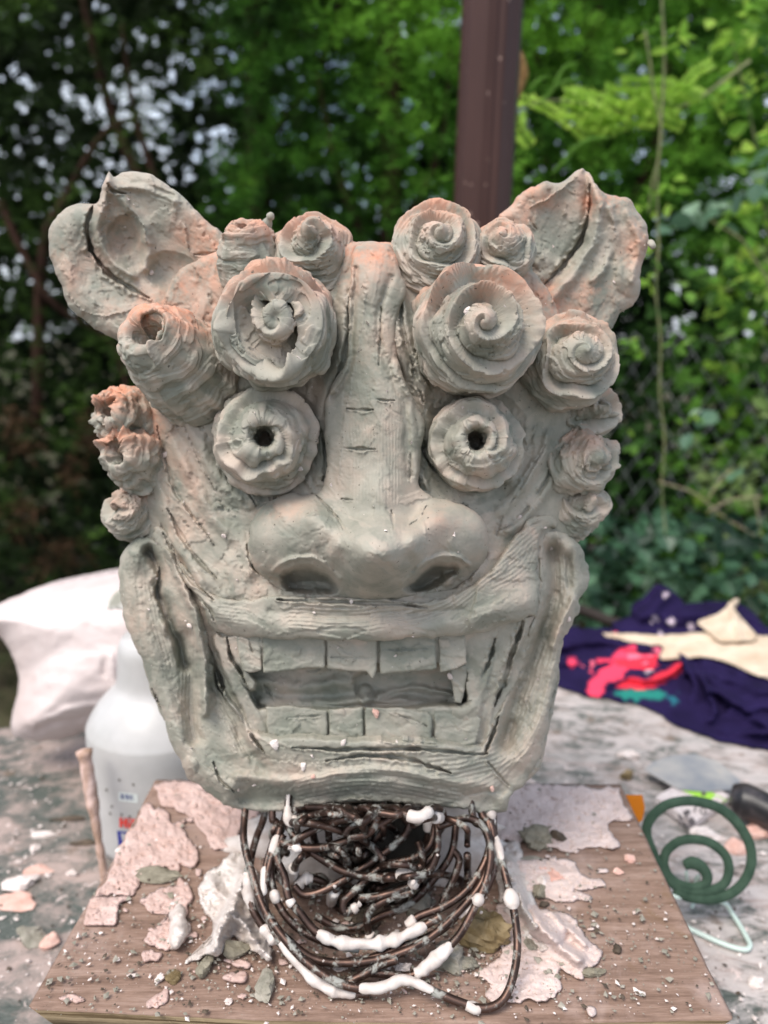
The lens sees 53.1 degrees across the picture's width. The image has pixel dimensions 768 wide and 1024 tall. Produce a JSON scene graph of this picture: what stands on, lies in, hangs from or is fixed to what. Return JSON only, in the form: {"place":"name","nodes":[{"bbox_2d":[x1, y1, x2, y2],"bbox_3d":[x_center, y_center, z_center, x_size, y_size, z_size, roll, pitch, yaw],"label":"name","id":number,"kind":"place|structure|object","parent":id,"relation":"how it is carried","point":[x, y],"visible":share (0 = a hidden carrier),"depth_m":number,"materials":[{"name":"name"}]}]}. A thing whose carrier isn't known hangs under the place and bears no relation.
{"place":"outdoors","nodes":[
{"label":"outdoors","id":0,"kind":"place"},
{"bbox_2d":[0,340,767,727],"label":"ground","id":1,"kind":"structure","parent":0,"point":[4,704],"depth_m":4.09,"materials":[{"name":"soil"}]},
{"bbox_2d":[0,0,390,713],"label":"conifer tree","id":2,"kind":"object","parent":1,"relation":"on","point":[42,268],"visible":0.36,"depth_m":2.23,"materials":[{"name":"green plant"}]},
{"bbox_2d":[187,0,526,241],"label":"conifer tree","id":3,"kind":"object","parent":1,"relation":"on","point":[390,161],"visible":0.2,"depth_m":1.95,"materials":[{"name":"green plant"}]},
{"bbox_2d":[0,0,767,623],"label":"hedge","id":4,"kind":"object","parent":1,"relation":"on","point":[102,476],"visible":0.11,"depth_m":3.18,"materials":[{"name":"green plant"}]},
{"bbox_2d":[0,686,767,1023],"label":"work table","id":5,"kind":"object","parent":1,"relation":"on","point":[602,732],"visible":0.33,"depth_m":0.70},
{"bbox_2d":[0,891,35,911],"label":"plaster chip","id":6,"kind":"object","parent":5,"relation":"on","point":[20,901],"visible":1,"depth_m":0.61,"materials":[{"name":"pink stone"}]},
{"bbox_2d":[1,874,39,891],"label":"plaster chip","id":7,"kind":"object","parent":5,"relation":"on","point":[19,883],"visible":1,"depth_m":0.62,"materials":[{"name":"white stone"}]},
{"bbox_2d":[16,926,46,948],"bbox_3d":[-0.261,0.316,0.571,0.017,0.014,0.025,-13,18,-43],"label":"clay lump","id":8,"kind":"object","parent":5,"relation":"on","point":[32,937],"visible":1,"depth_m":0.57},
{"bbox_2d":[29,844,40,852],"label":"plaster chip","id":9,"kind":"object","parent":5,"relation":"on","point":[34,848],"visible":1,"depth_m":0.67,"materials":[{"name":"white paint"}]},
{"bbox_2d":[22,864,54,874],"bbox_3d":[-0.288,0.299,0.643,0.027,0.004,0.015,0,13,0],"label":"plaster chip","id":10,"kind":"object","parent":5,"relation":"on","point":[39,869],"visible":1,"depth_m":0.64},
{"bbox_2d":[31,830,57,838],"bbox_3d":[-0.304,0.289,0.688,0.024,0.008,0.009,0,13,0],"label":"plaster chip","id":11,"kind":"object","parent":5,"relation":"on","point":[39,834],"visible":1,"depth_m":0.69,"materials":[{"name":"white paint"}]},
{"bbox_2d":[39,931,59,949],"bbox_3d":[-0.246,0.316,0.566,0.014,0.014,0.014,-7,15,-27],"label":"plaster chip","id":12,"kind":"object","parent":5,"relation":"on","point":[51,940],"visible":1,"depth_m":0.56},
{"bbox_2d":[0,569,127,740],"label":"plaster sack","id":13,"kind":"object","parent":5,"relation":"on","point":[61,638],"visible":0.52,"depth_m":0.75,"materials":[{"name":"white fabric"}]},
{"bbox_2d":[48,815,84,821],"bbox_3d":[-0.293,0.283,0.710,0.034,0.005,0.006,0,13,0],"label":"wood splinter","id":14,"kind":"object","parent":5,"relation":"on","point":[71,818],"visible":1,"depth_m":0.71,"materials":[{"name":"brown wood"}]},
{"bbox_2d":[65,869,77,876],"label":"plaster chip","id":15,"kind":"object","parent":5,"relation":"on","point":[72,873],"visible":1,"depth_m":0.64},
{"bbox_2d":[69,839,95,845],"bbox_3d":[-0.265,0.291,0.677,0.024,0.006,0.007,0,13,0],"label":"wood splinter","id":16,"kind":"object","parent":5,"relation":"on","point":[87,842],"visible":1,"depth_m":0.68,"materials":[{"name":"brown wood"}]},
{"bbox_2d":[75,747,107,882],"bbox_3d":[-0.229,0.246,0.606,0.014,0.120,0.039,-8,15,-30],"label":"plaster stick","id":17,"kind":"object","parent":5,"relation":"on","point":[87,771],"visible":0.88,"depth_m":0.60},
{"bbox_2d":[85,631,187,861],"bbox_3d":[-0.196,0.186,0.680,0.129,0.206,0.129,0,13,0],"label":"plastic bottle","id":18,"kind":"object","parent":5,"relation":"on","point":[135,756],"visible":0.37,"depth_m":0.63,"materials":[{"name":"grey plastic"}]},
{"bbox_2d":[0,740,767,1023],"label":"plaster debris","id":19,"kind":"object","parent":5,"relation":"on","point":[19,861],"visible":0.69,"depth_m":0.64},
{"bbox_2d":[0,741,767,1018],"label":"clay debris","id":20,"kind":"object","parent":5,"relation":"on","point":[68,906],"visible":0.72,"depth_m":0.60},
{"bbox_2d":[620,769,633,780],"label":"ochre lump","id":21,"kind":"object","parent":5,"relation":"on","point":[627,774],"visible":1,"depth_m":0.77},
{"bbox_2d":[615,749,640,759],"bbox_3d":[0.258,0.258,0.814,0.024,0.015,0.014,0,13,0],"label":"plaster chip","id":22,"kind":"object","parent":5,"relation":"on","point":[629,754],"visible":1,"depth_m":0.81,"materials":[{"name":"white"}]},
{"bbox_2d":[558,584,767,748],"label":"navy cloth","id":23,"kind":"object","parent":5,"relation":"on","point":[718,700],"visible":0.77,"depth_m":0.98,"materials":[{"name":"fabric"}]},
{"bbox_2d":[603,598,767,678],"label":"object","id":24,"kind":"object","parent":23,"relation":"on","point":[729,636],"visible":1,"depth_m":1.03,"materials":[{"name":"fabric"}]},
{"bbox_2d":[644,754,739,791],"bbox_3d":[0.303,0.259,0.763,0.082,0.001,0.066,-3,13,-11],"label":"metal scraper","id":25,"kind":"object","parent":5,"relation":"on","point":[693,772],"visible":0.91,"depth_m":0.76,"materials":[{"name":"grey metal"}]},
{"bbox_2d":[655,787,728,828],"bbox_3d":[0.287,0.274,0.722,0.080,0.010,0.048,-10,16,-35],"label":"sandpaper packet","id":26,"kind":"object","parent":5,"relation":"on","point":[687,816],"visible":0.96,"depth_m":0.71,"materials":[{"name":"white paper"}]},
{"bbox_2d":[689,825,727,841],"bbox_3d":[0.287,0.287,0.685,0.033,0.012,0.018,-3,13,-11],"label":"plaster chip","id":27,"kind":"object","parent":5,"relation":"on","point":[705,830],"visible":0.62,"depth_m":0.68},
{"bbox_2d":[672,870,752,952],"bbox_3d":[0.244,0.293,0.577,0.062,0.043,0.038,5,14,22],"label":"coil stand","id":28,"kind":"object","parent":5,"relation":"on","point":[749,946],"visible":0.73,"depth_m":0.57,"materials":[{"name":"silver metal"}]},
{"bbox_2d":[642,796,756,903],"bbox_3d":[0.236,0.253,0.576,0.086,0.077,0.024,0,13,0],"label":"mosquito coil","id":29,"kind":"object","parent":28,"relation":"on","point":[703,891],"visible":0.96,"depth_m":0.57,"materials":[{"name":"green"}]},
{"bbox_2d":[724,837,745,855],"bbox_3d":[0.308,0.293,0.668,0.025,0.015,0.017,0,13,0],"label":"plaster chip","id":30,"kind":"object","parent":5,"relation":"on","point":[734,846],"visible":0.78,"depth_m":0.67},
{"bbox_2d":[728,783,767,828],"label":"tool handle","id":31,"kind":"object","parent":5,"relation":"on","point":[748,802],"visible":0.98,"depth_m":0.69,"materials":[{"name":"black plastic"}]},
{"bbox_2d":[748,975,763,988],"bbox_3d":[0.257,0.325,0.531,0.010,0.006,0.011,7,15,26],"label":"plaster chip","id":32,"kind":"object","parent":5,"relation":"on","point":[755,982],"visible":1,"depth_m":0.53,"materials":[{"name":"white stone"}]},
{"bbox_2d":[746,823,767,839],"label":"plaster chip","id":33,"kind":"object","parent":5,"relation":"on","point":[757,832],"visible":0.62,"depth_m":0.68,"materials":[{"name":"pink"}]},
{"bbox_2d":[454,0,523,227],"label":"metal pole","id":34,"kind":"object","parent":1,"relation":"on","point":[490,48],"visible":0.15,"depth_m":1.05,"materials":[{"name":"brown metal"}]},
{"bbox_2d":[518,50,527,99],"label":"dry leaf","id":35,"kind":"object","parent":34,"relation":"attached to","point":[523,74],"visible":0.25,"depth_m":1.17,"materials":[{"name":"brown plant"}]},
{"bbox_2d":[578,604,621,627],"bbox_3d":[0.395,0.192,1.429,0.185,0.057,0.037,4,14,16],"label":"fallen branch","id":36,"kind":"object","parent":1,"relation":"on","point":[598,616],"visible":0.34,"depth_m":1.42,"materials":[{"name":"grey"}]},
{"bbox_2d":[512,0,767,627],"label":"conifer tree","id":37,"kind":"object","parent":1,"relation":"on","point":[588,16],"visible":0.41,"depth_m":2.03,"materials":[{"name":"green plant"}]},
{"bbox_2d":[515,57,750,148],"bbox_3d":[0.455,-0.737,1.366,0.468,0.170,0.110,-2,13,-7],"label":"feathery branch","id":38,"kind":"object","parent":37,"relation":"attached to","point":[586,105],"visible":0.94,"depth_m":1.36,"materials":[{"name":"green plant"}]},
{"bbox_2d":[618,0,704,536],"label":"hanging vine","id":39,"kind":"object","parent":38,"relation":"hanging from","point":[680,348],"visible":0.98,"depth_m":1.36,"materials":[{"name":"green plant"}]},
{"bbox_2d":[614,17,695,213],"bbox_3d":[0.467,-0.678,1.337,0.135,0.299,0.086,0,13,0],"label":"hanging vine","id":40,"kind":"object","parent":39,"relation":"hanging from","point":[683,28],"visible":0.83,"depth_m":1.32,"materials":[{"name":"green plant"}]},
{"bbox_2d":[575,335,767,624],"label":"chain link fence","id":41,"kind":"object","parent":1,"relation":"on","point":[693,446],"visible":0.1,"depth_m":2.16,"materials":[{"name":"silver metal"}]},
{"bbox_2d":[573,505,767,627],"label":"ivy","id":42,"kind":"object","parent":41,"relation":"attached to","point":[692,556],"visible":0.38,"depth_m":1.76,"materials":[{"name":"green plant"}]},
{"bbox_2d":[658,481,754,535],"bbox_3d":[0.771,0.029,1.732,0.323,0.201,0.003,0,13,0],"label":"dry twig","id":43,"kind":"object","parent":42,"relation":"on","point":[707,503],"visible":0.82,"depth_m":1.72,"materials":[{"name":"beige wood"}]},
{"bbox_2d":[706,469,731,499],"bbox_3d":[0.746,-0.061,1.711,0.050,0.071,0.003,0,13,0],"label":"dry twig","id":44,"kind":"object","parent":43,"relation":"on","point":[718,483],"visible":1,"depth_m":1.71,"materials":[{"name":"beige wood"}]},
{"bbox_2d":[707,496,761,511],"bbox_3d":[0.784,-0.017,1.722,0.120,0.038,0.003,0,13,0],"label":"dry twig","id":45,"kind":"object","parent":43,"relation":"on","point":[734,499],"visible":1,"depth_m":1.72,"materials":[{"name":"beige wood"}]},
{"bbox_2d":[755,500,762,615],"bbox_3d":[0.852,0.106,1.750,0.045,0.275,0.003,0,13,0],"label":"dry twig","id":46,"kind":"object","parent":42,"relation":"on","point":[761,546],"visible":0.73,"depth_m":1.74,"materials":[{"name":"beige wood"}]},
{"bbox_2d":[583,229,767,627],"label":"weeds","id":47,"kind":"object","parent":1,"relation":"on","point":[689,331],"visible":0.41,"depth_m":2.04,"materials":[{"name":"green plant"}]},
{"bbox_2d":[656,147,767,481],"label":"leafy shrub","id":48,"kind":"object","parent":1,"relation":"on","point":[757,191],"visible":0.97,"depth_m":1.47,"materials":[{"name":"green plant"}]},
{"bbox_2d":[683,243,767,517],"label":"leafy shrub","id":49,"kind":"object","parent":1,"relation":"on","point":[711,293],"visible":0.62,"depth_m":2.08,"materials":[{"name":"green plant"}]},
{"bbox_2d":[689,0,767,319],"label":"leafy shrub","id":50,"kind":"object","parent":1,"relation":"on","point":[755,43],"visible":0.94,"depth_m":1.56,"materials":[{"name":"green plant"}]},
{"bbox_2d":[0,0,767,339],"label":"sky","id":51,"kind":"structure","parent":0,"point":[101,109],"materials":[{"name":"white"}]},
{"bbox_2d":[527,62,609,173],"bbox_3d":[0.304,-0.647,1.266,0.140,0.170,0.006,0,13,0],"label":"seed pod sprig","id":52,"kind":"object","parent":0,"point":[557,84],"visible":1,"depth_m":1.25,"materials":[{"name":"green plant"}]},
{"bbox_3d":[0.000,0.289,0.510,0.170,0.080,0.170,0,13,0],"label":"turntable","id":53,"kind":"object","parent":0,"visible":0},
{"bbox_2d":[29,780,732,1023],"bbox_3d":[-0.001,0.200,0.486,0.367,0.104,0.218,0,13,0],"label":"wooden board","id":54,"kind":"object","parent":53,"relation":"on","point":[554,934],"visible":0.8,"depth_m":0.44,"materials":[{"name":"brown wood"}]},
{"bbox_2d":[135,866,182,883],"bbox_3d":[-0.144,0.232,0.491,0.032,0.005,0.014,0,13,0],"label":"clay flake","id":55,"kind":"object","parent":54,"relation":"on","point":[158,874],"visible":1,"depth_m":0.49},
{"bbox_2d":[154,973,164,984],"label":"plaster chip","id":56,"kind":"object","parent":54,"relation":"on","point":[160,976],"visible":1,"depth_m":0.41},
{"bbox_2d":[164,892,173,897],"bbox_3d":[-0.133,0.237,0.470,0.009,0.004,0.015,0,13,0],"label":"clay flake","id":57,"kind":"object","parent":54,"relation":"on","point":[170,894],"visible":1,"depth_m":0.47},
{"bbox_2d":[164,969,180,984],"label":"ochre lump","id":58,"kind":"object","parent":54,"relation":"on","point":[172,977],"visible":1,"depth_m":0.41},
{"bbox_2d":[195,955,213,978],"bbox_3d":[-0.098,0.248,0.420,0.008,0.008,0.016,0,13,0],"label":"clay lump","id":59,"kind":"object","parent":54,"relation":"on","point":[203,967],"visible":1,"depth_m":0.42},
{"bbox_2d":[224,998,231,1004],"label":"plaster chip","id":60,"kind":"object","parent":54,"relation":"on","point":[227,1000],"visible":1,"depth_m":0.40,"materials":[{"name":"white stone"}]},
{"bbox_2d":[223,939,250,959],"bbox_3d":[-0.082,0.245,0.430,0.015,0.011,0.011,0,13,0],"label":"clay lump","id":61,"kind":"object","parent":54,"relation":"on","point":[234,950],"visible":1,"depth_m":0.43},
{"bbox_2d":[254,968,274,1002],"bbox_3d":[-0.063,0.251,0.406,0.011,0.008,0.019,0,13,0],"label":"clay flake","id":62,"kind":"object","parent":54,"relation":"on","point":[264,986],"visible":1,"depth_m":0.40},
{"bbox_2d":[315,953,327,956],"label":"clay lump","id":63,"kind":"object","parent":54,"relation":"on","point":[321,955],"visible":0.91,"depth_m":0.43,"materials":[{"name":"grey"}]},
{"bbox_2d":[333,967,347,971],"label":"plaster chip","id":64,"kind":"object","parent":54,"relation":"on","point":[338,969],"visible":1,"depth_m":0.42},
{"bbox_2d":[351,905,383,932],"bbox_3d":[-0.009,0.240,0.453,0.020,0.019,0.015,-3,14,-12],"label":"clay lump","id":65,"kind":"object","parent":54,"relation":"on","point":[357,918],"visible":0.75,"depth_m":0.45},
{"bbox_2d":[36,788,714,1023],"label":"clay crumbs","id":66,"kind":"object","parent":54,"relation":"on","point":[482,999],"visible":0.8,"depth_m":0.42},
{"bbox_2d":[43,787,709,1023],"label":"dirt crumbs","id":67,"kind":"object","parent":54,"relation":"on","point":[472,953],"visible":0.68,"depth_m":0.42,"materials":[{"name":"brown soil"}]},
{"bbox_2d":[240,794,520,1014],"bbox_3d":[-0.005,0.197,0.432,0.159,0.098,0.111,0,13,0],"label":"wire neck","id":68,"kind":"object","parent":54,"relation":"on","point":[435,820],"visible":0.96,"depth_m":0.43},
{"bbox_2d":[48,168,655,904],"bbox_3d":[-0.015,0.023,0.471,0.299,0.437,0.234,-8,15,-29],"label":"lion sculpture","id":69,"kind":"object","parent":68,"relation":"on","point":[356,506],"visible":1,"depth_m":0.42,"materials":[{"name":"ceramic"}]},
{"bbox_2d":[64,787,718,1023],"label":"plaster crumbs","id":70,"kind":"object","parent":54,"relation":"on","point":[348,954],"visible":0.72,"depth_m":0.42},
{"bbox_2d":[393,963,410,970],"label":"plaster chip","id":71,"kind":"object","parent":54,"relation":"on","point":[402,967],"visible":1,"depth_m":0.42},
{"bbox_2d":[406,889,430,921],"bbox_3d":[0.021,0.237,0.460,0.016,0.023,0.016,0,13,0],"label":"clay lump","id":72,"kind":"object","parent":54,"relation":"on","point":[424,902],"visible":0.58,"depth_m":0.46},
{"bbox_2d":[435,939,466,975],"bbox_3d":[0.036,0.248,0.424,0.020,0.019,0.019,0,13,0],"label":"clay lump","id":73,"kind":"object","parent":54,"relation":"on","point":[452,963],"visible":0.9,"depth_m":0.42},
{"bbox_2d":[462,956,479,968],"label":"clay lump","id":74,"kind":"object","parent":54,"relation":"on","point":[469,962],"visible":1,"depth_m":0.42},
{"bbox_2d":[459,906,511,952],"bbox_3d":[0.057,0.240,0.439,0.031,0.024,0.020,0,13,0],"label":"ochre lump","id":75,"kind":"object","parent":54,"relation":"on","point":[487,932],"visible":0.95,"depth_m":0.43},
{"bbox_2d":[523,938,537,949],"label":"clay lump","id":76,"kind":"object","parent":54,"relation":"on","point":[530,944],"visible":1,"depth_m":0.43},
{"bbox_2d":[520,856,542,859],"bbox_3d":[0.096,0.229,0.507,0.019,0.003,0.007,0,13,0],"label":"clay flake","id":77,"kind":"object","parent":54,"relation":"on","point":[530,857],"visible":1,"depth_m":0.51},
{"bbox_2d":[517,824,551,850],"bbox_3d":[0.103,0.221,0.523,0.021,0.014,0.018,-6,14,-23],"label":"clay lump","id":78,"kind":"object","parent":54,"relation":"on","point":[535,837],"visible":1,"depth_m":0.52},
{"bbox_2d":[533,884,545,898],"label":"clay lump","id":79,"kind":"object","parent":54,"relation":"on","point":[538,890],"visible":1,"depth_m":0.47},
{"bbox_2d":[536,875,548,885],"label":"plaster chip","id":80,"kind":"object","parent":54,"relation":"on","point":[542,879],"visible":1,"depth_m":0.48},
{"bbox_2d":[539,901,549,906],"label":"clay lump","id":81,"kind":"object","parent":54,"relation":"on","point":[544,903],"visible":1,"depth_m":0.47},
{"bbox_2d":[548,868,563,881],"bbox_3d":[0.109,0.232,0.491,0.011,0.004,0.013,-4,14,-16],"label":"plaster chip","id":82,"kind":"object","parent":54,"relation":"on","point":[554,874],"visible":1,"depth_m":0.49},
{"bbox_2d":[550,830,566,841],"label":"clay lump","id":83,"kind":"object","parent":54,"relation":"on","point":[557,835],"visible":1,"depth_m":0.52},
{"bbox_2d":[582,967,605,977],"bbox_3d":[0.113,0.249,0.417,0.016,0.005,0.006,0,13,0],"label":"clay flake","id":84,"kind":"object","parent":54,"relation":"on","point":[592,972],"visible":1,"depth_m":0.41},
{"bbox_2d":[612,943,621,954],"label":"clay lump","id":85,"kind":"object","parent":54,"relation":"on","point":[617,949],"visible":1,"depth_m":0.43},
{"bbox_2d":[613,867,623,874],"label":"plaster chip","id":86,"kind":"object","parent":54,"relation":"on","point":[617,870],"visible":1,"depth_m":0.49,"materials":[{"name":"pink stone"}]},
{"bbox_2d":[624,854,635,862],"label":"plaster chip","id":87,"kind":"object","parent":54,"relation":"on","point":[628,858],"visible":1,"depth_m":0.51,"materials":[{"name":"pink paint"}]},
{"bbox_2d":[626,795,644,821],"bbox_3d":[0.196,0.234,0.605,0.018,0.028,0.002,0,13,0],"label":"orange tab","id":88,"kind":"object","parent":54,"relation":"attached to","point":[636,802],"visible":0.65,"depth_m":0.60,"materials":[{"name":"orange plastic"}]}
]}

